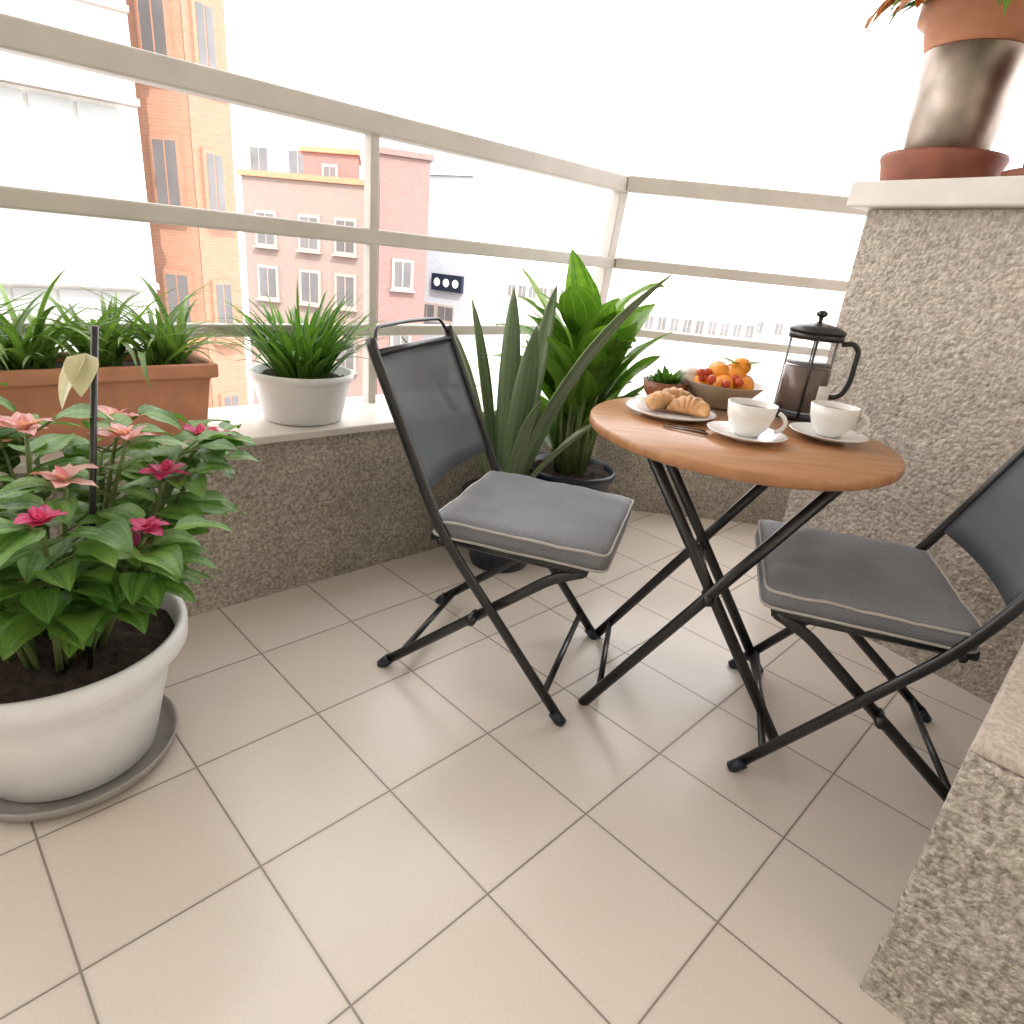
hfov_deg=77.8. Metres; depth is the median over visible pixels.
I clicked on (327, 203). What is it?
walls
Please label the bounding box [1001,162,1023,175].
terracotta pot
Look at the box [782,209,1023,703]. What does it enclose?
stucco pillar wall
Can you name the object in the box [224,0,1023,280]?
sky
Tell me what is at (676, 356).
walls
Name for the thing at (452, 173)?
roof parapet
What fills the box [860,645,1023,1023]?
wall
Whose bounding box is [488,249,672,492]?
potted dieffenbachia
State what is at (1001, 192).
coping
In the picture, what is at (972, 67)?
stacked terracotta pot
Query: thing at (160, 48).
window panes
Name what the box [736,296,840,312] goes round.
roof parapet
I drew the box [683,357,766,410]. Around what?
fruit bowl
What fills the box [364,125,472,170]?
walls
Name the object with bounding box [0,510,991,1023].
balcony floor
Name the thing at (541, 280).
walls
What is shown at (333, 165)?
window frames
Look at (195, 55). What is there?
window frames
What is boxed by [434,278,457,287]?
shop sign discs
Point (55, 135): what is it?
gallery windows
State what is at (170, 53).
window frames
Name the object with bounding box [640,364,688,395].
potted succulent
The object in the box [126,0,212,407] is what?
walls
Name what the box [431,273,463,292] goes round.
shop sign board
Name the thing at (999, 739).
coping
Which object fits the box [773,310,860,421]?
french press
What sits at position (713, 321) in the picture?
window frames
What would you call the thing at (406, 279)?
window panes
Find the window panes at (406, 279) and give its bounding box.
[393,261,410,345]
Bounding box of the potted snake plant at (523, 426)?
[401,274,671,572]
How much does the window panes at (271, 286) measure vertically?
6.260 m
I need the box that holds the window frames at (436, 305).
[424,302,454,323]
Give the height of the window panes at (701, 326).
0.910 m
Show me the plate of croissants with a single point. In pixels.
(673, 404)
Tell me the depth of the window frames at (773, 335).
52.61 m
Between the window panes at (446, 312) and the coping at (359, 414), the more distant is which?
the window panes at (446, 312)
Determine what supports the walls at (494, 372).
on the ground sheet
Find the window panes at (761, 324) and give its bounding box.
[756,321,783,334]
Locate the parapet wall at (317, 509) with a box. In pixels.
[0,416,790,616]
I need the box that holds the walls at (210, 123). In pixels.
[179,0,247,407]
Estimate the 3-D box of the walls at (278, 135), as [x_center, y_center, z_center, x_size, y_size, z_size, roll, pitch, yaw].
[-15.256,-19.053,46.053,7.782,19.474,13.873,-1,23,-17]
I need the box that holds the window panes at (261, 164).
[250,147,302,173]
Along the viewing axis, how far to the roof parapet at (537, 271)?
59.94 m
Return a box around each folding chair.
[365,317,633,726]
[727,445,1023,801]
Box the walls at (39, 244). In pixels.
[0,0,158,350]
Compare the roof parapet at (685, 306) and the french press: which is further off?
the roof parapet at (685, 306)
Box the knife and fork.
[663,423,707,434]
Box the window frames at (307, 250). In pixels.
[252,209,357,374]
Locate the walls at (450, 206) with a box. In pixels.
[423,175,473,346]
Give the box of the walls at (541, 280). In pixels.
[502,271,565,345]
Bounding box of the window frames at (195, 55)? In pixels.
[188,0,241,406]
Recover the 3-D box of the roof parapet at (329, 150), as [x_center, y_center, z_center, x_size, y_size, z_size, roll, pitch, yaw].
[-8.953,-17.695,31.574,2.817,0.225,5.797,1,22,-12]
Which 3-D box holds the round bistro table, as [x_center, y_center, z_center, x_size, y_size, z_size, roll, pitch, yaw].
[0.498,0.153,1.637,0.700,0.751,0.700,6,22,0]
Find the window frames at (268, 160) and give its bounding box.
[248,145,298,172]
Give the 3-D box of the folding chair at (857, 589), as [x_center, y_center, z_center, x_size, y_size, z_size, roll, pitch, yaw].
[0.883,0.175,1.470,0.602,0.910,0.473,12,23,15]
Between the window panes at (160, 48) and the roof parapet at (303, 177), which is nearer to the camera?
the window panes at (160, 48)
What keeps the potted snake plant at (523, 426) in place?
on the balcony floor
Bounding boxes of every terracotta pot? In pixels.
[864,0,1023,180]
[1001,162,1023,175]
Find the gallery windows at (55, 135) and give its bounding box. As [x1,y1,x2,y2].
[0,87,143,351]
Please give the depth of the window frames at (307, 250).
28.25 m
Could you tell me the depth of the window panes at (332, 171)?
29.89 m
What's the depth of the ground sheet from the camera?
106.54 m
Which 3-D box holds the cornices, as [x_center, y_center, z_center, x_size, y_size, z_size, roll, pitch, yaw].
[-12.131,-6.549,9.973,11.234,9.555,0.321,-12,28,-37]
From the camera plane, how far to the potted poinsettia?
1.15 m
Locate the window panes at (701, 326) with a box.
[644,316,754,338]
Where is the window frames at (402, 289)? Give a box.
[390,258,414,345]
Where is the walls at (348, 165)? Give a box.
[303,152,358,178]
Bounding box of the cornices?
[0,0,159,289]
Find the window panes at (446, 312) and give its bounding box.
[424,304,452,320]
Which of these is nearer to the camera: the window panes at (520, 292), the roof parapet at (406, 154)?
the roof parapet at (406, 154)
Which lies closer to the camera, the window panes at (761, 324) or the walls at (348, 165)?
the walls at (348, 165)
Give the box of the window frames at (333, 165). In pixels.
[322,164,337,176]
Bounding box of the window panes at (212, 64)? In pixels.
[195,1,238,406]
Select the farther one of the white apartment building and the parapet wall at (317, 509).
the white apartment building
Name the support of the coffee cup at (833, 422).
on the round bistro table
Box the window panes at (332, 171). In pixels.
[324,166,334,176]
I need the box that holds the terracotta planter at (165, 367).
[0,268,255,452]
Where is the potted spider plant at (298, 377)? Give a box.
[205,283,393,425]
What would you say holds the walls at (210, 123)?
on the ground sheet
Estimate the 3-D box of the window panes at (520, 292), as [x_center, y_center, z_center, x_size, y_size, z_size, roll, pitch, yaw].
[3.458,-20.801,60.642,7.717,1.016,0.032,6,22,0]
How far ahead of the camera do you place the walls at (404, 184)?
26.88 m
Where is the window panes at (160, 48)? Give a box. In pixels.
[138,0,190,322]
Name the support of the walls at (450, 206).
on the ground sheet
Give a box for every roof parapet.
[228,65,365,81]
[236,168,363,185]
[299,145,361,165]
[379,147,433,162]
[385,112,474,131]
[430,170,474,176]
[463,340,524,367]
[507,267,593,278]
[610,294,761,317]
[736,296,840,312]
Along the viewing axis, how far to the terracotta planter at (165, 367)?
1.58 m
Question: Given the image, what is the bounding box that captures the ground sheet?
[238,233,504,404]
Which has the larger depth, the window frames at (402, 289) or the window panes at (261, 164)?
the window panes at (261, 164)
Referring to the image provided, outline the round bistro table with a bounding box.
[578,397,905,740]
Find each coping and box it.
[0,383,773,474]
[847,175,1023,211]
[971,642,1023,776]
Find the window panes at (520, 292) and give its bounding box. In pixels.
[508,284,563,298]
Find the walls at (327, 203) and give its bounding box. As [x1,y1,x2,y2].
[241,175,363,404]
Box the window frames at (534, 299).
[505,283,564,302]
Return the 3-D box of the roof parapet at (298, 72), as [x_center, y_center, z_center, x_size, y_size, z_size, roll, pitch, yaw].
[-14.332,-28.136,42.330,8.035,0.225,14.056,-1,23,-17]
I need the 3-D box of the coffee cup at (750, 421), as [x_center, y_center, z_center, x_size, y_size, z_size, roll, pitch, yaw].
[0.522,-0.200,1.397,0.173,0.080,0.173,6,22,0]
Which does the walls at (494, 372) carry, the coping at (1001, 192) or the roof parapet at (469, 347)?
the roof parapet at (469, 347)
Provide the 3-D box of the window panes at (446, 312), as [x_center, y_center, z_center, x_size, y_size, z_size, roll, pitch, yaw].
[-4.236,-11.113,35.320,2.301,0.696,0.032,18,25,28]
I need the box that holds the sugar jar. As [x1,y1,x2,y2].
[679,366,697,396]
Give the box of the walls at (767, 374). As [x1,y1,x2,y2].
[735,299,839,398]
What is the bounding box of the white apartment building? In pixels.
[465,251,844,313]
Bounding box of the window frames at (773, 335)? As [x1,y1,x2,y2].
[755,320,830,343]
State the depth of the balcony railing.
2.07 m
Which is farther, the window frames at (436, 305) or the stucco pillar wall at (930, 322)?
the window frames at (436, 305)
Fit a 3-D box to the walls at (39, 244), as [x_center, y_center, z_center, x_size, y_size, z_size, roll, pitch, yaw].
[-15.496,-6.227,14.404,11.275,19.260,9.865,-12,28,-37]
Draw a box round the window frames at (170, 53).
[133,0,199,343]
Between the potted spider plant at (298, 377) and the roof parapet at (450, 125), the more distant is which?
the roof parapet at (450, 125)
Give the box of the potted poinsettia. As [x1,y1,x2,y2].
[0,325,260,821]
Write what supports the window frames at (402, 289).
attached to the walls at (404, 184)
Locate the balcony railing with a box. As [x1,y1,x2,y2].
[0,13,866,402]
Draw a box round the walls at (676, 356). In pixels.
[611,297,758,384]
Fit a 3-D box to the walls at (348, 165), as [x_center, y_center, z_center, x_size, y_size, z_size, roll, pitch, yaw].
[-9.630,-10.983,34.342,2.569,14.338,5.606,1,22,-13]
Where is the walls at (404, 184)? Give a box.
[376,154,430,394]
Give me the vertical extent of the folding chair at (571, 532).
0.910 m
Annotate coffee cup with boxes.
[707,398,787,443]
[789,400,869,443]
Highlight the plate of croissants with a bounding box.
[626,387,716,421]
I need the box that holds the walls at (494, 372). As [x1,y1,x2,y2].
[470,366,498,385]
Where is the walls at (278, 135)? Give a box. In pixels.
[229,71,364,390]
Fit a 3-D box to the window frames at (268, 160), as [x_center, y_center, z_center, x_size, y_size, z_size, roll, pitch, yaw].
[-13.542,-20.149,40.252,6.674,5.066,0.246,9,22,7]
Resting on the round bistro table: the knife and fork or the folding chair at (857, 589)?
the knife and fork
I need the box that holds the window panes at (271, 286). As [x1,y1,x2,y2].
[256,212,353,369]
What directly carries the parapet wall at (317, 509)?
on the balcony floor
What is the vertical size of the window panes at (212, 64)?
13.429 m
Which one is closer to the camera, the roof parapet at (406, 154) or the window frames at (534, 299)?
the roof parapet at (406, 154)
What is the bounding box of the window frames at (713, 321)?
[642,314,756,340]
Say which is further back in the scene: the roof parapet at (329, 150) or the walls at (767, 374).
the walls at (767, 374)
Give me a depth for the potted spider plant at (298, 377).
1.91 m

